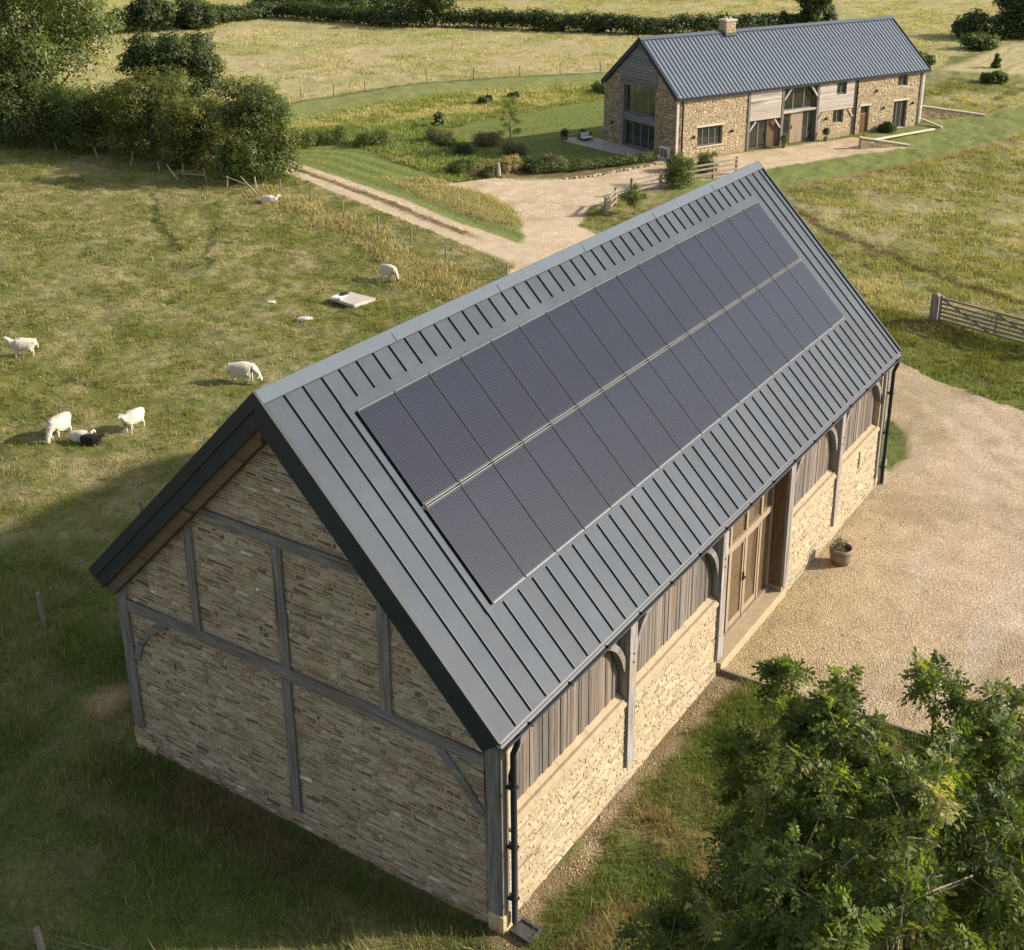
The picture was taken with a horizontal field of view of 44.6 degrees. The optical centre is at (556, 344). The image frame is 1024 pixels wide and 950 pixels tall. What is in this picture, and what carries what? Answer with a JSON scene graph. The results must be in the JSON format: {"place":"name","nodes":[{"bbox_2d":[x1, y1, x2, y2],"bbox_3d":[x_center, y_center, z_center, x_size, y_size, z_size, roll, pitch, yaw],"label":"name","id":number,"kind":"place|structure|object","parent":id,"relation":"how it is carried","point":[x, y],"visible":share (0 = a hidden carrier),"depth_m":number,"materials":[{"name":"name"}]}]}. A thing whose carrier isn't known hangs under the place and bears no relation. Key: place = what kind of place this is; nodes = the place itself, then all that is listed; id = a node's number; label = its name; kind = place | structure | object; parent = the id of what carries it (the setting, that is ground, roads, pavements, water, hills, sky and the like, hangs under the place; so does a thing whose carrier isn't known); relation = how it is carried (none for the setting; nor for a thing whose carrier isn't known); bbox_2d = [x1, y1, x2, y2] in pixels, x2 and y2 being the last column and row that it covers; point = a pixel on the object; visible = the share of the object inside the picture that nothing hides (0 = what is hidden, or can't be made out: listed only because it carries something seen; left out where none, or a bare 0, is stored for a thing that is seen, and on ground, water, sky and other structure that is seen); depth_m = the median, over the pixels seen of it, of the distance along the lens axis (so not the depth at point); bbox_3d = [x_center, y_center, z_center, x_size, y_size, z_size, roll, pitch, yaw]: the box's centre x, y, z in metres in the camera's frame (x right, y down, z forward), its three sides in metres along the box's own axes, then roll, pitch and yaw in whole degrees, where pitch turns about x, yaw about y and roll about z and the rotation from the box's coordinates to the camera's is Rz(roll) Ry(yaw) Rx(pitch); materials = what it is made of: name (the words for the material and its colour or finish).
{"place":"outdoors","nodes":[
{"label":"outdoors","id":0,"kind":"place"},
{"bbox_2d":[234,182,485,300],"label":"straw grass","id":1,"kind":"structure","parent":0,"point":[326,218],"depth_m":59.18,"materials":[{"name":"yellow plant"}]},
{"bbox_2d":[284,161,528,262],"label":"farm track","id":2,"kind":"structure","parent":0,"point":[495,245],"depth_m":65.06,"materials":[{"name":"beige gravel"}]},
{"bbox_2d":[292,166,477,236],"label":"track grass","id":3,"kind":"structure","parent":2,"relation":"on","point":[409,208],"depth_m":67.55,"materials":[{"name":"green plant"}]},
{"bbox_2d":[0,39,1023,949],"bbox_3d":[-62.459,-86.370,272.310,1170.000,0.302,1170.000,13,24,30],"label":"ground","id":4,"kind":"structure","parent":0,"point":[964,133],"depth_m":44.08,"materials":[{"name":"green plant"}]},
{"bbox_2d":[2,337,38,356],"bbox_3d":[-19.825,0.049,46.162,1.243,0.809,0.449,-4,21,-11],"label":"sheep","id":5,"kind":"object","parent":4,"relation":"on","point":[22,344],"visible":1,"depth_m":45.99},
{"bbox_2d":[0,5,59,136],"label":"broadleaf tree","id":6,"kind":"object","parent":4,"relation":"on","point":[7,79],"visible":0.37,"depth_m":80.39,"materials":[{"name":"green plant"}]},
{"bbox_2d":[0,76,75,148],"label":"hawthorn bush","id":7,"kind":"object","parent":4,"relation":"on","point":[23,123],"visible":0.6,"depth_m":79.98,"materials":[{"name":"green plant"}]},
{"bbox_2d":[0,923,107,949],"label":"wire fence","id":8,"kind":"object","parent":4,"relation":"on","point":[38,937],"visible":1,"depth_m":20.65,"materials":[{"name":"brown metal"}]},
{"bbox_2d":[45,411,71,443],"bbox_3d":[-15.813,2.628,39.568,0.486,0.772,1.306,5,21,11],"label":"sheep","id":9,"kind":"object","parent":4,"relation":"on","point":[58,423],"visible":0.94,"depth_m":39.34},
{"bbox_2d":[0,0,131,113],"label":"broadleaf tree","id":10,"kind":"object","parent":4,"relation":"on","point":[64,34],"visible":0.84,"depth_m":82.17,"materials":[{"name":"green plant"}]},
{"bbox_2d":[0,500,143,641],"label":"wire fence","id":11,"kind":"object","parent":4,"relation":"on","point":[41,610],"visible":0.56,"depth_m":29.71,"materials":[{"name":"brown wood"}]},
{"bbox_2d":[68,429,95,441],"bbox_3d":[-14.987,2.863,39.345,0.915,0.394,0.421,4,21,11],"label":"lamb","id":12,"kind":"object","parent":4,"relation":"on","point":[74,435],"visible":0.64,"depth_m":39.23,"materials":[{"name":"fur"}]},
{"bbox_2d":[43,80,129,154],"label":"hawthorn bush","id":13,"kind":"object","parent":4,"relation":"on","point":[81,114],"visible":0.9,"depth_m":78.55,"materials":[{"name":"green plant"}]},
{"bbox_2d":[80,433,104,444],"bbox_3d":[-14.571,2.953,39.099,0.839,0.361,0.386,4,21,10],"label":"lamb","id":14,"kind":"object","parent":4,"relation":"on","point":[89,439],"visible":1,"depth_m":38.99,"materials":[{"name":"black fur"}]},
{"bbox_2d":[116,407,144,433],"bbox_3d":[-13.626,2.408,39.964,0.439,0.792,1.216,8,22,20],"label":"sheep","id":15,"kind":"object","parent":4,"relation":"on","point":[132,417],"visible":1,"depth_m":39.83},
{"bbox_2d":[100,64,196,160],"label":"hawthorn bush","id":16,"kind":"object","parent":4,"relation":"on","point":[134,110],"visible":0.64,"depth_m":76.51,"materials":[{"name":"green plant"}]},
{"bbox_2d":[54,142,256,194],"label":"rustic fence","id":17,"kind":"object","parent":4,"relation":"on","point":[227,177],"visible":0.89,"depth_m":71.78,"materials":[{"name":"brown wood"}]},
{"bbox_2d":[112,20,227,103],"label":"oak tree","id":18,"kind":"object","parent":4,"relation":"on","point":[195,57],"visible":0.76,"depth_m":82.36,"materials":[{"name":"green plant"}]},
{"bbox_2d":[151,92,233,170],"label":"hawthorn bush","id":19,"kind":"object","parent":4,"relation":"on","point":[193,135],"visible":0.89,"depth_m":74.34,"materials":[{"name":"green plant"}]},
{"bbox_2d":[226,361,262,383],"bbox_3d":[-11.006,0.977,43.941,1.306,0.772,0.486,2,21,5],"label":"sheep","id":20,"kind":"object","parent":4,"relation":"on","point":[242,369],"visible":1,"depth_m":43.74},
{"bbox_2d":[203,70,308,184],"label":"hawthorn bush","id":21,"kind":"object","parent":4,"relation":"on","point":[262,102],"visible":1,"depth_m":70.87,"materials":[{"name":"green plant"}]},
{"bbox_2d":[260,194,279,202],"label":"sheep","id":22,"kind":"object","parent":4,"relation":"on","point":[270,198],"visible":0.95,"depth_m":67.03},
{"bbox_2d":[289,127,317,147],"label":"garden shrub","id":23,"kind":"object","parent":4,"relation":"on","point":[308,138],"visible":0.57,"depth_m":80.33,"materials":[{"name":"green plant"}]},
{"bbox_2d":[313,123,349,145],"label":"garden shrub","id":24,"kind":"object","parent":4,"relation":"on","point":[339,133],"visible":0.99,"depth_m":81.48,"materials":[{"name":"green plant"}]},
{"bbox_2d":[331,292,374,307],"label":"concrete slab","id":25,"kind":"structure","parent":4,"relation":"on","point":[353,300],"depth_m":51.95,"materials":[{"name":"white concrete"}]},
{"bbox_2d":[0,538,725,949],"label":"rank grass","id":26,"kind":"structure","parent":4,"relation":"on","point":[46,650],"depth_m":23.90,"materials":[{"name":"green plant"}]},
{"bbox_2d":[134,80,603,182],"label":"garden grass","id":27,"kind":"structure","parent":4,"relation":"on","point":[535,94],"depth_m":89.54,"materials":[{"name":"green plant"}]},
{"bbox_2d":[353,126,393,147],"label":"garden shrub","id":28,"kind":"object","parent":4,"relation":"on","point":[366,137],"visible":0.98,"depth_m":80.83,"materials":[{"name":"green plant"}]},
{"bbox_2d":[380,264,398,280],"bbox_3d":[-7.322,-3.172,54.790,1.178,0.695,0.437,17,27,38],"label":"sheep","id":29,"kind":"object","parent":4,"relation":"on","point":[390,270],"visible":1,"depth_m":54.56},
{"bbox_2d":[279,179,509,275],"bbox_3d":[-7.035,-4.979,59.669,2.840,1.136,26.663,-13,25,-30],"label":"wire fence","id":30,"kind":"object","parent":4,"relation":"on","point":[410,230],"visible":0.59,"depth_m":60.70,"materials":[{"name":"brown wood"}]},
{"bbox_2d":[432,111,444,125],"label":"shrub","id":31,"kind":"object","parent":4,"relation":"on","point":[438,119],"visible":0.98,"depth_m":87.04,"materials":[{"name":"green plant"}]},
{"bbox_2d":[422,126,456,142],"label":"garden shrub","id":32,"kind":"object","parent":4,"relation":"on","point":[431,133],"visible":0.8,"depth_m":82.21,"materials":[{"name":"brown plant"}]},
{"bbox_2d":[434,136,458,146],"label":"garden shrub","id":33,"kind":"object","parent":4,"relation":"on","point":[443,142],"visible":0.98,"depth_m":80.94,"materials":[{"name":"green plant"}]},
{"bbox_2d":[445,155,477,174],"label":"garden shrub","id":34,"kind":"object","parent":4,"relation":"on","point":[461,165],"visible":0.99,"depth_m":74.16,"materials":[{"name":"green plant"}]},
{"bbox_2d":[454,143,474,154],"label":"garden shrub","id":35,"kind":"object","parent":4,"relation":"on","point":[460,149],"visible":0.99,"depth_m":78.68,"materials":[{"name":"green plant"}]},
{"bbox_2d":[477,94,493,102],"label":"shrub","id":36,"kind":"object","parent":4,"relation":"on","point":[486,98],"visible":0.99,"depth_m":95.60,"materials":[{"name":"green plant"}]},
{"bbox_2d":[478,165,495,177],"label":"garden shrub","id":37,"kind":"object","parent":4,"relation":"on","point":[489,171],"visible":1,"depth_m":73.09,"materials":[{"name":"green plant"}]},
{"bbox_2d":[89,160,904,934],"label":"barn","id":38,"kind":"structure","parent":4,"relation":"on","point":[413,600],"depth_m":23.29,"materials":[{"name":"metal"}]},
{"bbox_2d":[494,152,520,172],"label":"garden shrub","id":39,"kind":"object","parent":4,"relation":"on","point":[506,163],"visible":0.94,"depth_m":74.10,"materials":[{"name":"beige plant"}]},
{"bbox_2d":[509,917,542,945],"bbox_3d":[-0.518,10.035,21.316,0.442,0.098,0.364,16,26,35],"label":"drain gully","id":40,"kind":"object","parent":4,"relation":"on","point":[524,925],"visible":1,"depth_m":21.29,"materials":[{"name":"concrete"}]},
{"bbox_2d":[519,155,546,172],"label":"garden shrub","id":41,"kind":"object","parent":4,"relation":"on","point":[528,163],"visible":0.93,"depth_m":74.16,"materials":[{"name":"green plant"}]},
{"bbox_2d":[539,153,567,163],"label":"garden shrub","id":42,"kind":"object","parent":4,"relation":"on","point":[550,157],"visible":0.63,"depth_m":75.11,"materials":[{"name":"green plant"}]},
{"bbox_2d":[529,148,661,174],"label":"box hedge","id":43,"kind":"object","parent":4,"relation":"on","point":[580,164],"visible":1,"depth_m":75.20,"materials":[{"name":"green plant"}]},
{"bbox_2d":[591,80,605,94],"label":"shrub","id":44,"kind":"object","parent":4,"relation":"on","point":[597,86],"visible":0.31,"depth_m":100.20,"materials":[{"name":"green plant"}]},
{"bbox_2d":[563,161,665,179],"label":"stone edging","id":45,"kind":"object","parent":4,"relation":"on","point":[608,172],"visible":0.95,"depth_m":74.41,"materials":[{"name":"beige stone"}]},
{"bbox_2d":[492,676,744,949],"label":"loose stones","id":46,"kind":"object","parent":4,"relation":"on","point":[588,842],"visible":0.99,"depth_m":23.59,"materials":[{"name":"beige gravel"}]},
{"bbox_2d":[616,182,648,214],"bbox_3d":[4.048,-7.590,65.171,1.652,1.873,1.282,13,24,30],"label":"sapling","id":47,"kind":"object","parent":4,"relation":"on","point":[630,200],"visible":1,"depth_m":64.99,"materials":[{"name":"green plant"}]},
{"bbox_2d":[604,156,737,215],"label":"rail fence","id":48,"kind":"object","parent":4,"relation":"on","point":[660,183],"visible":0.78,"depth_m":70.47,"materials":[{"name":"brown wood"}]},
{"bbox_2d":[659,151,697,188],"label":"shrub","id":49,"kind":"object","parent":4,"relation":"on","point":[681,175],"visible":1,"depth_m":70.60,"materials":[{"name":"green plant"}]},
{"bbox_2d":[445,137,1023,753],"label":"gravel yard","id":50,"kind":"structure","parent":4,"relation":"on","point":[885,627],"depth_m":33.36,"materials":[{"name":"beige gravel"}]},
{"bbox_2d":[693,151,718,172],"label":"shrub","id":51,"kind":"object","parent":50,"relation":"on","point":[705,158],"visible":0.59,"depth_m":74.34,"materials":[{"name":"green plant"}]},
{"bbox_2d":[829,535,852,566],"bbox_3d":[7.449,5.390,32.622,0.613,0.734,0.619,13,24,30],"label":"barrel planter","id":52,"kind":"object","parent":50,"relation":"on","point":[841,552],"visible":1,"depth_m":32.50,"materials":[{"name":"ceramic"}]},
{"bbox_2d":[483,671,1023,949],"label":"verge grass","id":53,"kind":"structure","parent":4,"relation":"on","point":[678,786],"depth_m":23.77,"materials":[{"name":"green plant"}]},
{"bbox_2d":[600,16,931,158],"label":"farmhouse","id":54,"kind":"object","parent":4,"relation":"on","point":[727,87],"visible":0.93,"depth_m":81.10,"materials":[{"name":"metal"}]},
{"bbox_2d":[625,119,654,151],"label":"gable window","id":55,"kind":"structure","parent":54,"relation":"in","point":[640,135],"depth_m":80.14,"materials":[{"name":"grey glass"}]},
{"bbox_2d":[626,85,655,117],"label":"gable window","id":56,"kind":"structure","parent":54,"relation":"in","point":[639,100],"depth_m":79.36,"materials":[{"name":"grey glass"}]},
{"bbox_2d":[696,122,724,147],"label":"window","id":57,"kind":"structure","parent":54,"relation":"in","point":[709,134],"depth_m":78.32,"materials":[{"name":"grey glass"}]},
{"bbox_2d":[748,120,757,148],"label":"porch window","id":58,"kind":"structure","parent":54,"relation":"in","point":[752,143],"depth_m":80.55,"materials":[{"name":"grey glass"}]},
{"bbox_2d":[757,119,766,147],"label":"porch window","id":59,"kind":"structure","parent":54,"relation":"in","point":[761,135],"depth_m":80.87,"materials":[{"name":"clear glass"}]},
{"bbox_2d":[782,113,789,142],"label":"hall window","id":60,"kind":"structure","parent":54,"relation":"in","point":[786,120],"depth_m":81.80,"materials":[{"name":"grey glass"}]},
{"bbox_2d":[788,111,802,142],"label":"front door","id":61,"kind":"structure","parent":54,"relation":"in","point":[795,126],"depth_m":82.22,"materials":[{"name":"brown wood"}]},
{"bbox_2d":[784,85,814,110],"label":"hall window","id":62,"kind":"structure","parent":54,"relation":"in","point":[799,97],"depth_m":81.74,"materials":[{"name":"grey glass"}]},
{"bbox_2d":[801,110,812,140],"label":"hall window","id":63,"kind":"structure","parent":54,"relation":"in","point":[807,116],"depth_m":82.84,"materials":[{"name":"grey glass"}]},
{"bbox_2d":[832,109,841,122],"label":"window","id":64,"kind":"structure","parent":54,"relation":"in","point":[837,114],"depth_m":84.10,"materials":[{"name":"clear glass"}]},
{"bbox_2d":[837,82,845,93],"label":"window","id":65,"kind":"structure","parent":54,"relation":"in","point":[841,86],"depth_m":83.40,"materials":[{"name":"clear glass"}]},
{"bbox_2d":[858,113,867,132],"bbox_3d":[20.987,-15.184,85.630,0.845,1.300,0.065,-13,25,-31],"label":"side door","id":66,"kind":"structure","parent":54,"relation":"in","point":[863,117],"depth_m":85.62,"materials":[{"name":"brown wood"}]},
{"bbox_2d":[892,98,909,127],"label":"french door","id":67,"kind":"structure","parent":54,"relation":"in","point":[899,104],"depth_m":87.33,"materials":[{"name":"grey glass"}]},
{"bbox_2d":[612,646,1023,949],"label":"ash tree","id":68,"kind":"object","parent":4,"relation":"on","point":[947,791],"visible":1,"depth_m":16.07,"materials":[{"name":"green plant"}]},
{"bbox_2d":[721,668,1021,767],"bbox_3d":[7.980,8.284,26.033,9.726,0.169,0.108,11,24,27],"label":"timber edging","id":69,"kind":"object","parent":4,"relation":"on","point":[744,677],"visible":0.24,"depth_m":27.37,"materials":[{"name":"brown wood"}]},
{"bbox_2d":[877,120,897,132],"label":"shrub","id":70,"kind":"object","parent":4,"relation":"on","point":[886,126],"visible":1,"depth_m":85.67,"materials":[{"name":"green plant"}]},
{"bbox_2d":[858,128,934,148],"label":"retaining wall","id":71,"kind":"structure","parent":4,"relation":"on","point":[866,143],"depth_m":81.22,"materials":[{"name":"stone"}]},
{"bbox_2d":[781,76,1023,406],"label":"meadow grass","id":72,"kind":"structure","parent":4,"relation":"on","point":[951,194],"depth_m":62.56,"materials":[{"name":"green plant"}]},
{"bbox_2d":[921,105,986,127],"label":"retaining wall","id":73,"kind":"structure","parent":4,"relation":"on","point":[929,112],"depth_m":90.82,"materials":[{"name":"stone"}]},
{"bbox_2d":[929,292,1023,343],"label":"field gate","id":74,"kind":"structure","parent":4,"relation":"on","point":[938,300],"depth_m":48.72,"materials":[{"name":"grey wood"}]},
{"bbox_2d":[979,70,1011,83],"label":"shrub","id":75,"kind":"object","parent":4,"relation":"on","point":[997,76],"visible":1,"depth_m":105.02,"materials":[{"name":"green plant"}]},
{"bbox_2d":[991,53,1001,67],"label":"shrub","id":76,"kind":"object","parent":4,"relation":"on","point":[996,62],"visible":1,"depth_m":113.84,"materials":[{"name":"green plant"}]},
{"bbox_2d":[9,0,1023,120],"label":"hay field","id":77,"kind":"structure","parent":0,"point":[313,82],"depth_m":126.45,"materials":[{"name":"beige plant"}]},
{"bbox_2d":[17,0,278,36],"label":"field hedge","id":78,"kind":"object","parent":77,"relation":"on","point":[250,11],"visible":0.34,"depth_m":143.63,"materials":[{"name":"green plant"}]},
{"bbox_2d":[123,0,179,31],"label":"broadleaf tree","id":79,"kind":"object","parent":77,"relation":"on","point":[147,11],"visible":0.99,"depth_m":134.94,"materials":[{"name":"green plant"}]},
{"bbox_2d":[172,0,220,28],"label":"broadleaf tree","id":80,"kind":"object","parent":77,"relation":"on","point":[194,14],"visible":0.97,"depth_m":137.64,"materials":[{"name":"green plant"}]},
{"bbox_2d":[267,0,436,27],"bbox_3d":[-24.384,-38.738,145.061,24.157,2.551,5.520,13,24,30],"label":"field hedge","id":81,"kind":"object","parent":77,"relation":"on","point":[356,15],"visible":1,"depth_m":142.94,"materials":[{"name":"green plant"}]},
{"bbox_2d":[411,0,458,26],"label":"broadleaf tree","id":82,"kind":"object","parent":77,"relation":"on","point":[437,5],"visible":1,"depth_m":139.41,"materials":[{"name":"green plant"}]},
{"bbox_2d":[284,61,600,100],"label":"wire fence","id":83,"kind":"object","parent":77,"relation":"on","point":[437,77],"visible":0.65,"depth_m":105.08,"materials":[{"name":"brown wood"}]},
{"bbox_2d":[548,12,564,31],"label":"shrub","id":84,"kind":"object","parent":77,"relation":"on","point":[557,20],"visible":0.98,"depth_m":137.14,"materials":[{"name":"green plant"}]},
{"bbox_2d":[582,14,604,33],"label":"shrub","id":85,"kind":"object","parent":77,"relation":"on","point":[591,30],"visible":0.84,"depth_m":136.34,"materials":[{"name":"green plant"}]},
{"bbox_2d":[429,5,816,34],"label":"field hedge","id":86,"kind":"object","parent":77,"relation":"on","point":[539,19],"visible":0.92,"depth_m":136.82,"materials":[{"name":"green plant"}]},
{"bbox_2d":[642,17,660,34],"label":"shrub","id":87,"kind":"object","parent":77,"relation":"on","point":[653,32],"visible":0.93,"depth_m":135.09,"materials":[{"name":"green plant"}]},
{"bbox_2d":[795,0,838,22],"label":"broadleaf tree","id":88,"kind":"object","parent":77,"relation":"on","point":[819,10],"visible":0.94,"depth_m":137.76,"materials":[{"name":"green plant"}]},
{"bbox_2d":[919,50,936,65],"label":"shrub","id":89,"kind":"object","parent":77,"relation":"on","point":[929,59],"visible":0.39,"depth_m":114.59,"materials":[{"name":"green plant"}]},
{"bbox_2d":[947,8,1008,39],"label":"broadleaf tree","id":90,"kind":"object","parent":77,"relation":"on","point":[972,22],"visible":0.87,"depth_m":132.15,"materials":[{"name":"green plant"}]},
{"bbox_2d":[958,30,1001,50],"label":"shrub","id":91,"kind":"object","parent":77,"relation":"on","point":[973,41],"visible":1,"depth_m":124.50,"materials":[{"name":"green plant"}]},
{"bbox_2d":[991,0,1023,38],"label":"broadleaf tree","id":92,"kind":"object","parent":77,"relation":"on","point":[1014,22],"visible":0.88,"depth_m":132.51,"materials":[{"name":"green plant"}]},
{"bbox_2d":[290,99,911,243],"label":"lawn","id":93,"kind":"structure","parent":0,"point":[350,171],"depth_m":79.34,"materials":[{"name":"green plant"}]},
{"bbox_2d":[380,175,524,227],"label":"island grass","id":94,"kind":"structure","parent":93,"relation":"on","point":[435,186],"depth_m":68.09,"materials":[{"name":"plant"}]},
{"bbox_2d":[470,129,505,146],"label":"garden shrub","id":95,"kind":"object","parent":93,"relation":"on","point":[487,138],"visible":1,"depth_m":81.18,"materials":[{"name":"green plant"}]},
{"bbox_2d":[495,96,522,154],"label":"young tree","id":96,"kind":"object","parent":93,"relation":"on","point":[508,106],"visible":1,"depth_m":77.74,"materials":[{"name":"green plant"}]},
{"bbox_2d":[498,139,528,154],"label":"garden shrub","id":97,"kind":"object","parent":93,"relation":"on","point":[518,148],"visible":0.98,"depth_m":78.65,"materials":[{"name":"green plant"}]},
{"bbox_2d":[562,138,666,164],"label":"patio","id":98,"kind":"structure","parent":0,"point":[604,145],"depth_m":81.15,"materials":[{"name":"stone"}]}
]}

